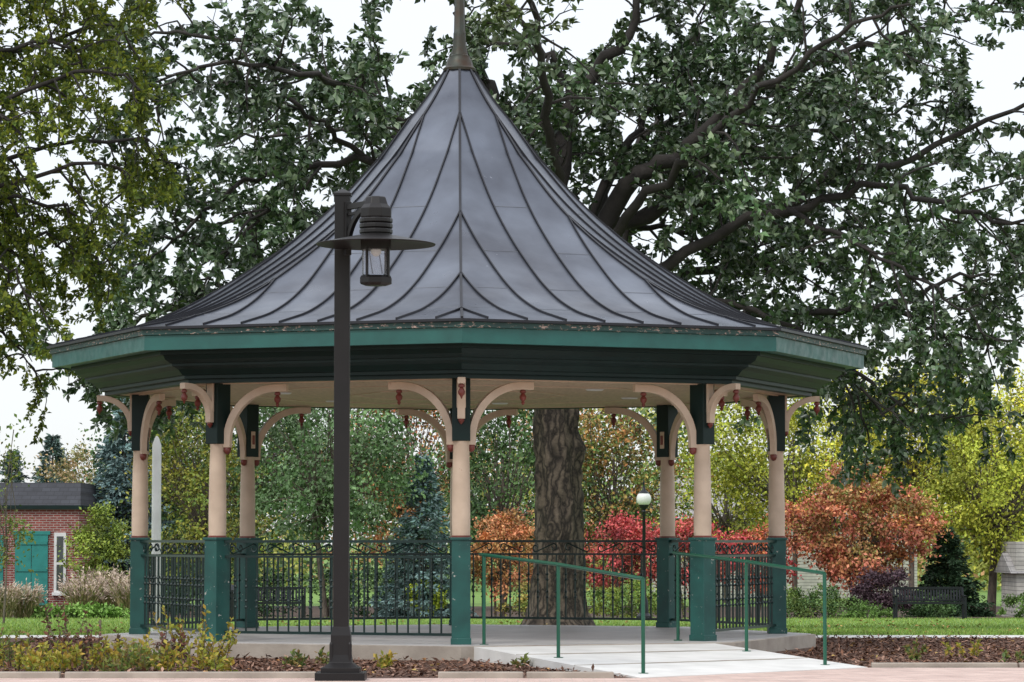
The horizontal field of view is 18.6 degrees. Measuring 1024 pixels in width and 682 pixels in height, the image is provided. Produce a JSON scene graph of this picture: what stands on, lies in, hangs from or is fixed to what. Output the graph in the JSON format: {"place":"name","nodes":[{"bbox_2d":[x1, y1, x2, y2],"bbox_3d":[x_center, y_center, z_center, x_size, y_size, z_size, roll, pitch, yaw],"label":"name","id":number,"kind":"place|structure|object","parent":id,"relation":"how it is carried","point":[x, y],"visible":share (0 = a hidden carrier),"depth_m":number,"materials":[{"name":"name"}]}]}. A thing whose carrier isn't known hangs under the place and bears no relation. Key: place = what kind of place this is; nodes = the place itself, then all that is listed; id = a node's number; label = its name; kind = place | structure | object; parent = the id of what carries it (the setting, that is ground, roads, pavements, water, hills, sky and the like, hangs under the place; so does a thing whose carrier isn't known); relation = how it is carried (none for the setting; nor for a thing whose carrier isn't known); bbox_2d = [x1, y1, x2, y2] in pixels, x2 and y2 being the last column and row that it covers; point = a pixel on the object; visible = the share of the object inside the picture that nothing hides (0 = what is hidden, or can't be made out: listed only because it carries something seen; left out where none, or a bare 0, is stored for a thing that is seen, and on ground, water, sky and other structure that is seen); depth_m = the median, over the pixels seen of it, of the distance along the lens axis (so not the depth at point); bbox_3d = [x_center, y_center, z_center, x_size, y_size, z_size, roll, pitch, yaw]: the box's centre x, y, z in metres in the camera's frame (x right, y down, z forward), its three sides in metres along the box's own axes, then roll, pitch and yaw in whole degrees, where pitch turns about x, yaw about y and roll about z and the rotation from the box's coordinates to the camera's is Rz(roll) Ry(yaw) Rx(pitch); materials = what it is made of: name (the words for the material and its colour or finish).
{"place":"outdoors","nodes":[
{"label":"outdoors","id":0,"kind":"place"},
{"bbox_2d":[0,668,1023,681],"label":"brick pavement","id":1,"kind":"structure","parent":0,"point":[929,675],"depth_m":29.18,"materials":[{"name":"brick"}]},
{"bbox_2d":[315,189,435,680],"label":"street lamp","id":2,"kind":"object","parent":1,"relation":"on","point":[375,241],"visible":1,"depth_m":28.91,"materials":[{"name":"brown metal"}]},
{"bbox_2d":[0,663,1023,677],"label":"kerb edging","id":3,"kind":"object","parent":1,"relation":"on","point":[440,674],"visible":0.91,"depth_m":29.25,"materials":[{"name":"concrete"}]},
{"bbox_2d":[0,545,1023,634],"bbox_3d":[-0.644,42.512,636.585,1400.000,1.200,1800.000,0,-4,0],"label":"ground","id":4,"kind":"structure","parent":0,"point":[477,599],"depth_m":123.20,"materials":[{"name":"green plant"}]},
{"bbox_2d":[0,449,30,482],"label":"blue spruce tree","id":5,"kind":"object","parent":4,"relation":"on","point":[18,478],"visible":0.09,"depth_m":154.78,"materials":[{"name":"grey plant"}]},
{"bbox_2d":[0,414,38,623],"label":"young tree","id":6,"kind":"object","parent":4,"relation":"on","point":[3,549],"visible":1,"depth_m":61.91,"materials":[{"name":"green plant"}]},
{"bbox_2d":[30,433,74,482],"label":"blue spruce tree","id":7,"kind":"object","parent":4,"relation":"on","point":[53,442],"visible":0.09,"depth_m":149.76,"materials":[{"name":"grey plant"}]},
{"bbox_2d":[26,434,108,488],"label":"pale autumn tree","id":8,"kind":"object","parent":4,"relation":"on","point":[67,471],"visible":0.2,"depth_m":134.31,"materials":[{"name":"brown plant"}]},
{"bbox_2d":[0,0,209,444],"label":"honey locust tree","id":9,"kind":"object","parent":4,"relation":"on","point":[76,70],"visible":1,"depth_m":41.73,"materials":[{"name":"green plant"}]},
{"bbox_2d":[151,436,160,630],"bbox_3d":[-5.064,2.768,44.414,0.140,2.830,0.136,0,-4,0],"label":"white post","id":10,"kind":"object","parent":4,"relation":"on","point":[156,491],"visible":0.71,"depth_m":44.39,"materials":[{"name":"paint"}]},
{"bbox_2d":[231,585,233,617],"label":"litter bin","id":11,"kind":"object","parent":4,"relation":"on","point":[232,602],"visible":0.09,"depth_m":82.47,"materials":[{"name":"black metal"}]},
{"bbox_2d":[258,587,305,617],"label":"park bench","id":12,"kind":"object","parent":4,"relation":"on","point":[304,601],"visible":0.41,"depth_m":84.00,"materials":[{"name":"black metal"}]},
{"bbox_2d":[292,409,511,568],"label":"shade tree","id":13,"kind":"object","parent":4,"relation":"on","point":[400,512],"visible":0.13,"depth_m":117.64,"materials":[{"name":"green plant"}]},
{"bbox_2d":[46,0,868,660],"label":"gazebo","id":14,"kind":"object","parent":4,"relation":"on","point":[528,280],"visible":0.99,"depth_m":35.76,"materials":[{"name":"metal"}]},
{"bbox_2d":[0,0,1023,625],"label":"oak tree","id":15,"kind":"object","parent":4,"relation":"on","point":[690,160],"visible":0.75,"depth_m":48.44,"materials":[{"name":"green plant"}]},
{"bbox_2d":[0,616,1023,634],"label":"grass","id":16,"kind":"structure","parent":4,"relation":"on","point":[849,630],"depth_m":57.40,"materials":[{"name":"green plant"}]},
{"bbox_2d":[0,631,1023,677],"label":"mulch bed","id":17,"kind":"object","parent":4,"relation":"on","point":[477,670],"depth_m":33.50,"materials":[{"name":"brown wood"}]},
{"bbox_2d":[0,627,34,664],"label":"garden plant","id":18,"kind":"object","parent":17,"relation":"on","point":[7,652],"visible":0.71,"depth_m":32.36,"materials":[{"name":"green plant"}]},
{"bbox_2d":[0,640,84,670],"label":"garden plant","id":19,"kind":"object","parent":17,"relation":"on","point":[76,652],"visible":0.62,"depth_m":31.21,"materials":[{"name":"yellow plant"}]},
{"bbox_2d":[21,648,70,672],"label":"garden plant","id":20,"kind":"object","parent":17,"relation":"on","point":[32,664],"visible":0.88,"depth_m":30.32,"materials":[{"name":"yellow plant"}]},
{"bbox_2d":[39,600,87,651],"bbox_3d":[-4.841,3.142,33.948,0.496,0.656,0.388,3,-5,-41],"label":"garden plant","id":21,"kind":"object","parent":17,"relation":"on","point":[47,618],"visible":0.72,"depth_m":33.90,"materials":[{"name":"brown plant"}]},
{"bbox_2d":[58,619,122,664],"bbox_3d":[-4.361,3.112,32.244,0.689,0.498,0.711,0,-4,0],"label":"garden plant","id":22,"kind":"object","parent":17,"relation":"on","point":[84,647],"visible":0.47,"depth_m":32.21,"materials":[{"name":"brown plant"}]},
{"bbox_2d":[78,656,127,671],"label":"garden plant","id":23,"kind":"object","parent":17,"relation":"on","point":[111,666],"visible":0.81,"depth_m":29.91,"materials":[{"name":"green plant"}]},
{"bbox_2d":[87,631,154,669],"bbox_3d":[-3.927,3.118,31.364,0.722,0.426,0.743,0,-4,0],"label":"garden plant","id":24,"kind":"object","parent":17,"relation":"on","point":[93,661],"visible":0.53,"depth_m":31.31,"materials":[{"name":"yellow plant"}]},
{"bbox_2d":[117,641,172,671],"bbox_3d":[-3.579,3.130,30.833,0.511,0.340,0.638,-2,-4,31],"label":"garden plant","id":25,"kind":"object","parent":17,"relation":"on","point":[143,662],"visible":0.73,"depth_m":30.78,"materials":[{"name":"green plant"}]},
{"bbox_2d":[137,625,195,663],"bbox_3d":[-3.618,3.177,32.481,0.649,0.451,0.471,0,-4,0],"label":"garden plant","id":26,"kind":"object","parent":17,"relation":"on","point":[161,643],"visible":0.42,"depth_m":32.45,"materials":[{"name":"plant"}]},
{"bbox_2d":[151,605,195,661],"bbox_3d":[-3.676,3.124,33.323,0.572,0.612,0.317,-2,-4,29],"label":"garden plant","id":27,"kind":"object","parent":17,"relation":"on","point":[179,625],"visible":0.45,"depth_m":33.26,"materials":[{"name":"yellow plant"}]},
{"bbox_2d":[149,639,207,671],"bbox_3d":[-3.251,3.119,30.760,0.503,0.358,0.488,3,-5,-40],"label":"garden plant","id":28,"kind":"object","parent":17,"relation":"on","point":[167,664],"visible":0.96,"depth_m":30.70,"materials":[{"name":"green plant"}]},
{"bbox_2d":[194,604,239,667],"bbox_3d":[-2.974,2.988,31.588,0.494,0.662,0.360,1,-4,-14],"label":"garden plant","id":29,"kind":"object","parent":17,"relation":"on","point":[202,638],"visible":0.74,"depth_m":31.57,"materials":[{"name":"yellow plant"}]},
{"bbox_2d":[198,649,238,671],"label":"garden plant","id":30,"kind":"object","parent":17,"relation":"on","point":[212,661],"visible":0.88,"depth_m":30.48,"materials":[{"name":"yellow plant"}]},
{"bbox_2d":[282,648,308,667],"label":"garden plant","id":31,"kind":"object","parent":17,"relation":"on","point":[300,659],"visible":0.97,"depth_m":31.65,"materials":[{"name":"green plant"}]},
{"bbox_2d":[314,646,328,664],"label":"garden plant","id":32,"kind":"object","parent":17,"relation":"on","point":[321,654],"visible":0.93,"depth_m":32.38,"materials":[{"name":"green plant"}]},
{"bbox_2d":[373,650,397,668],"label":"garden plant","id":33,"kind":"object","parent":17,"relation":"on","point":[385,661],"visible":0.96,"depth_m":31.42,"materials":[{"name":"yellow plant"}]},
{"bbox_2d":[510,653,529,667],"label":"garden plant","id":34,"kind":"object","parent":17,"relation":"on","point":[523,660],"visible":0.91,"depth_m":31.84,"materials":[{"name":"green plant"}]},
{"bbox_2d":[31,619,1019,672],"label":"fallen leaves","id":35,"kind":"object","parent":17,"relation":"on","point":[852,643],"visible":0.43,"depth_m":41.90,"materials":[{"name":"brown plant"}]},
{"bbox_2d":[906,646,921,659],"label":"garden plant","id":36,"kind":"object","parent":17,"relation":"on","point":[913,655],"visible":0.94,"depth_m":33.41,"materials":[{"name":"green plant"}]},
{"bbox_2d":[902,637,928,653],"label":"garden plant","id":37,"kind":"object","parent":17,"relation":"on","point":[924,648],"visible":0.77,"depth_m":35.32,"materials":[{"name":"green plant"}]},
{"bbox_2d":[940,639,983,657],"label":"garden plant","id":38,"kind":"object","parent":17,"relation":"on","point":[961,651],"visible":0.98,"depth_m":34.31,"materials":[{"name":"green plant"}]},
{"bbox_2d":[999,648,1023,662],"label":"garden plant","id":39,"kind":"object","parent":17,"relation":"on","point":[1019,655],"visible":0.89,"depth_m":32.88,"materials":[{"name":"green plant"}]},
{"bbox_2d":[1,635,1023,637],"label":"footpath","id":40,"kind":"structure","parent":4,"relation":"on","point":[820,636],"depth_m":41.95,"materials":[{"name":"concrete"}]},
{"bbox_2d":[10,606,1018,617],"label":"planting bed","id":41,"kind":"object","parent":4,"relation":"on","point":[316,611],"visible":0.1,"depth_m":105.90,"materials":[{"name":"soil"}]},
{"bbox_2d":[0,577,32,617],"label":"ornamental grass","id":42,"kind":"object","parent":41,"relation":"on","point":[12,598],"depth_m":87.48,"materials":[{"name":"beige plant"}]},
{"bbox_2d":[1,578,47,617],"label":"ornamental grass","id":43,"kind":"object","parent":41,"relation":"on","point":[35,598],"depth_m":88.46,"materials":[{"name":"beige plant"}]},
{"bbox_2d":[30,601,79,617],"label":"hosta plant","id":44,"kind":"object","parent":41,"relation":"on","point":[54,611],"visible":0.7,"depth_m":88.44,"materials":[{"name":"green plant"}]},
{"bbox_2d":[57,572,108,605],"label":"ornamental grass","id":45,"kind":"object","parent":41,"relation":"on","point":[73,594],"depth_m":91.48,"materials":[{"name":"beige plant"}]},
{"bbox_2d":[56,500,131,581],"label":"green shrub","id":46,"kind":"object","parent":41,"relation":"on","point":[85,535],"visible":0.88,"depth_m":101.57,"materials":[{"name":"green plant"}]},
{"bbox_2d":[65,601,129,618],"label":"hosta plant","id":47,"kind":"object","parent":41,"relation":"on","point":[98,610],"visible":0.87,"depth_m":87.47,"materials":[{"name":"green plant"}]},
{"bbox_2d":[70,566,126,604],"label":"ornamental grass","id":48,"kind":"object","parent":41,"relation":"on","point":[85,579],"depth_m":93.43,"materials":[{"name":"beige plant"}]},
{"bbox_2d":[87,564,149,607],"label":"ornamental grass","id":49,"kind":"object","parent":41,"relation":"on","point":[109,600],"depth_m":92.39,"materials":[{"name":"beige plant"}]},
{"bbox_2d":[103,572,150,617],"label":"ornamental grass","id":50,"kind":"object","parent":41,"relation":"on","point":[121,593],"depth_m":90.43,"materials":[{"name":"beige plant"}]},
{"bbox_2d":[91,398,186,610],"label":"blue spruce tree","id":51,"kind":"object","parent":41,"relation":"on","point":[116,468],"visible":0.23,"depth_m":109.50,"materials":[{"name":"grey plant"}]},
{"bbox_2d":[55,403,264,602],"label":"shade tree","id":52,"kind":"object","parent":41,"relation":"on","point":[164,517],"visible":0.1,"depth_m":111.48,"materials":[{"name":"green plant"}]},
{"bbox_2d":[120,518,202,614],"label":"green shrub","id":53,"kind":"object","parent":41,"relation":"on","point":[166,557],"visible":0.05,"depth_m":103.62,"materials":[{"name":"green plant"}]},
{"bbox_2d":[114,405,299,596],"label":"maple tree","id":54,"kind":"object","parent":41,"relation":"on","point":[198,527],"visible":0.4,"depth_m":97.40,"materials":[{"name":"green plant"}]},
{"bbox_2d":[150,553,317,616],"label":"green shrub","id":55,"kind":"object","parent":41,"relation":"on","point":[260,584],"visible":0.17,"depth_m":95.52,"materials":[{"name":"green plant"}]},
{"bbox_2d":[163,406,351,555],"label":"shade tree","id":56,"kind":"object","parent":41,"relation":"on","point":[263,484],"visible":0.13,"depth_m":115.35,"materials":[{"name":"green plant"}]},
{"bbox_2d":[226,407,446,617],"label":"pear tree","id":57,"kind":"object","parent":41,"relation":"on","point":[307,487],"visible":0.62,"depth_m":87.32,"materials":[{"name":"green plant"}]},
{"bbox_2d":[300,563,412,616],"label":"green shrub","id":58,"kind":"object","parent":41,"relation":"on","point":[380,576],"visible":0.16,"depth_m":95.62,"materials":[{"name":"green plant"}]},
{"bbox_2d":[369,452,478,616],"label":"blue spruce tree","id":59,"kind":"object","parent":41,"relation":"on","point":[428,530],"visible":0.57,"depth_m":87.55,"materials":[{"name":"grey plant"}]},
{"bbox_2d":[405,579,447,615],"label":"green shrub","id":60,"kind":"object","parent":41,"relation":"on","point":[436,603],"visible":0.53,"depth_m":87.01,"materials":[{"name":"green plant"}]},
{"bbox_2d":[470,504,534,616],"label":"orange shrub","id":61,"kind":"object","parent":41,"relation":"on","point":[496,529],"visible":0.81,"depth_m":89.63,"materials":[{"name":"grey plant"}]},
{"bbox_2d":[412,409,603,603],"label":"shade tree","id":62,"kind":"object","parent":41,"relation":"on","point":[505,493],"visible":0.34,"depth_m":111.65,"materials":[{"name":"green plant"}]},
{"bbox_2d":[492,582,529,616],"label":"green shrub","id":63,"kind":"object","parent":41,"relation":"on","point":[523,602],"visible":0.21,"depth_m":88.10,"materials":[{"name":"green plant"}]},
{"bbox_2d":[513,539,605,588],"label":"orange shrub","id":64,"kind":"object","parent":41,"relation":"on","point":[531,570],"visible":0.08,"depth_m":91.47,"materials":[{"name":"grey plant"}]},
{"bbox_2d":[584,510,658,616],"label":"burning bush shrub","id":65,"kind":"object","parent":41,"relation":"on","point":[628,527],"visible":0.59,"depth_m":91.55,"materials":[{"name":"red plant"}]},
{"bbox_2d":[528,408,719,606],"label":"shade tree","id":66,"kind":"object","parent":41,"relation":"on","point":[614,502],"visible":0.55,"depth_m":114.44,"materials":[{"name":"green plant"}]},
{"bbox_2d":[586,573,688,617],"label":"green shrub","id":67,"kind":"object","parent":41,"relation":"on","point":[617,597],"visible":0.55,"depth_m":87.99,"materials":[{"name":"green plant"}]},
{"bbox_2d":[626,513,753,616],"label":"burning bush shrub","id":68,"kind":"object","parent":41,"relation":"on","point":[686,534],"visible":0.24,"depth_m":91.69,"materials":[{"name":"red plant"}]},
{"bbox_2d":[718,521,803,616],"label":"burning bush shrub","id":69,"kind":"object","parent":41,"relation":"on","point":[759,537],"visible":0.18,"depth_m":93.55,"materials":[{"name":"red plant"}]},
{"bbox_2d":[786,582,866,617],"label":"green shrub","id":70,"kind":"object","parent":41,"relation":"on","point":[801,608],"visible":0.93,"depth_m":88.01,"materials":[{"name":"green plant"}]},
{"bbox_2d":[762,452,959,614],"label":"red maple tree","id":71,"kind":"object","parent":41,"relation":"on","point":[840,557],"visible":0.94,"depth_m":93.17,"materials":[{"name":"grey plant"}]},
{"bbox_2d":[827,597,901,618],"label":"green shrub","id":72,"kind":"object","parent":41,"relation":"on","point":[873,611],"visible":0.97,"depth_m":87.25,"materials":[{"name":"green plant"}]},
{"bbox_2d":[848,565,918,617],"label":"purple shrub","id":73,"kind":"object","parent":41,"relation":"on","point":[879,581],"visible":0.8,"depth_m":89.01,"materials":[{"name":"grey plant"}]},
{"bbox_2d":[788,343,1014,601],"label":"yellow tree","id":74,"kind":"object","parent":41,"relation":"on","point":[908,464],"visible":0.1,"depth_m":111.58,"materials":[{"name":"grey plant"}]},
{"bbox_2d":[898,590,959,617],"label":"green shrub","id":75,"kind":"object","parent":41,"relation":"on","point":[945,610],"visible":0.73,"depth_m":90.00,"materials":[{"name":"green plant"}]},
{"bbox_2d":[904,526,995,616],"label":"dark spruce tree","id":76,"kind":"object","parent":41,"relation":"on","point":[951,569],"visible":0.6,"depth_m":94.44,"materials":[{"name":"green plant"}]},
{"bbox_2d":[901,385,1023,614],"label":"yellow tree","id":77,"kind":"object","parent":41,"relation":"on","point":[991,517],"visible":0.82,"depth_m":99.24,"materials":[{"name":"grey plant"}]},
{"bbox_2d":[30,400,1023,591],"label":"distant trees","id":78,"kind":"object","parent":4,"relation":"on","point":[653,418],"visible":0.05,"depth_m":160.30,"materials":[{"name":"green plant"}]},
{"bbox_2d":[636,479,650,617],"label":"globe lamp post","id":79,"kind":"object","parent":4,"relation":"on","point":[643,498],"visible":0.9,"depth_m":79.78,"materials":[{"name":"black metal"}]},
{"bbox_2d":[474,643,867,677],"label":"entrance ramp","id":80,"kind":"structure","parent":4,"relation":"on","point":[669,660],"depth_m":32.19,"materials":[{"name":"concrete"}]},
{"bbox_2d":[478,553,647,673],"bbox_3d":[0.484,2.750,31.956,0.144,1.148,4.510,1,-4,-21],"label":"ramp handrail","id":81,"kind":"object","parent":80,"relation":"on","point":[556,564],"visible":1,"depth_m":32.02,"materials":[{"name":"metal"}]},
{"bbox_2d":[672,551,829,664],"bbox_3d":[2.527,2.851,33.621,0.108,1.158,3.817,1,-4,-21],"label":"ramp handrail","id":82,"kind":"object","parent":80,"relation":"on","point":[747,562],"visible":1,"depth_m":33.62,"materials":[{"name":"metal"}]},
{"bbox_2d":[641,425,806,602],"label":"yellow tree","id":83,"kind":"object","parent":4,"relation":"on","point":[725,519],"visible":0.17,"depth_m":124.57,"materials":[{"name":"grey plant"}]},
{"bbox_2d":[678,397,894,602],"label":"yellow tree","id":84,"kind":"object","parent":4,"relation":"on","point":[745,470],"visible":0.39,"depth_m":117.52,"materials":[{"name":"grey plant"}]},
{"bbox_2d":[892,587,966,618],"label":"park bench","id":85,"kind":"object","parent":4,"relation":"on","point":[963,599],"visible":0.98,"depth_m":83.99,"materials":[{"name":"black metal"}]},
{"bbox_2d":[946,359,1023,531],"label":"yellow tree","id":86,"kind":"object","parent":4,"relation":"on","point":[1019,394],"visible":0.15,"depth_m":117.84,"materials":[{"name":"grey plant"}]},
{"bbox_2d":[994,542,1023,616],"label":"garden shed","id":87,"kind":"structure","parent":4,"relation":"on","point":[1010,565],"depth_m":96.98,"materials":[{"name":"beige wood"}]},
{"bbox_2d":[0,0,1023,544],"label":"sky","id":88,"kind":"structure","parent":0,"point":[407,24],"materials":[{"name":"white"}]},
{"bbox_2d":[648,475,920,598],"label":"gabled house","id":89,"kind":"structure","parent":0,"point":[808,581],"depth_m":133.65,"materials":[{"name":"beige"}]},
{"bbox_2d":[996,590,1023,618],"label":"shrub","id":90,"kind":"object","parent":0,"point":[1010,600],"visible":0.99,"depth_m":86.57,"materials":[{"name":"green plant"}]},
{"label":"plinth","id":91,"kind":"object","parent":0,"visible":0},
{"bbox_2d":[0,509,102,607],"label":"walls","id":92,"kind":"structure","parent":91,"relation":"on","point":[52,521],"depth_m":104.82,"materials":[{"name":"red brick"}]},
{"bbox_2d":[0,531,49,604],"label":"barn doors","id":93,"kind":"structure","parent":92,"relation":"attached to","point":[40,560],"depth_m":104.68,"materials":[{"name":"teal paint"}]},
{"bbox_2d":[0,505,99,509],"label":"fascia","id":94,"kind":"structure","parent":92,"relation":"attached to","point":[47,506],"depth_m":104.71,"materials":[{"name":"black paint"}]},
{"bbox_2d":[0,483,102,505],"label":"roof","id":95,"kind":"structure","parent":94,"relation":"on","point":[57,494],"depth_m":105.65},
{"bbox_2d":[52,533,66,594],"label":"window frame","id":96,"kind":"object","parent":92,"relation":"attached to","point":[56,592],"visible":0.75,"depth_m":104.67,"materials":[{"name":"white wood"}]},
{"bbox_2d":[56,536,62,589],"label":"window glass","id":97,"kind":"object","parent":96,"relation":"in","point":[59,569],"visible":0.79,"depth_m":104.66,"materials":[{"name":"grey glass"}]}
]}

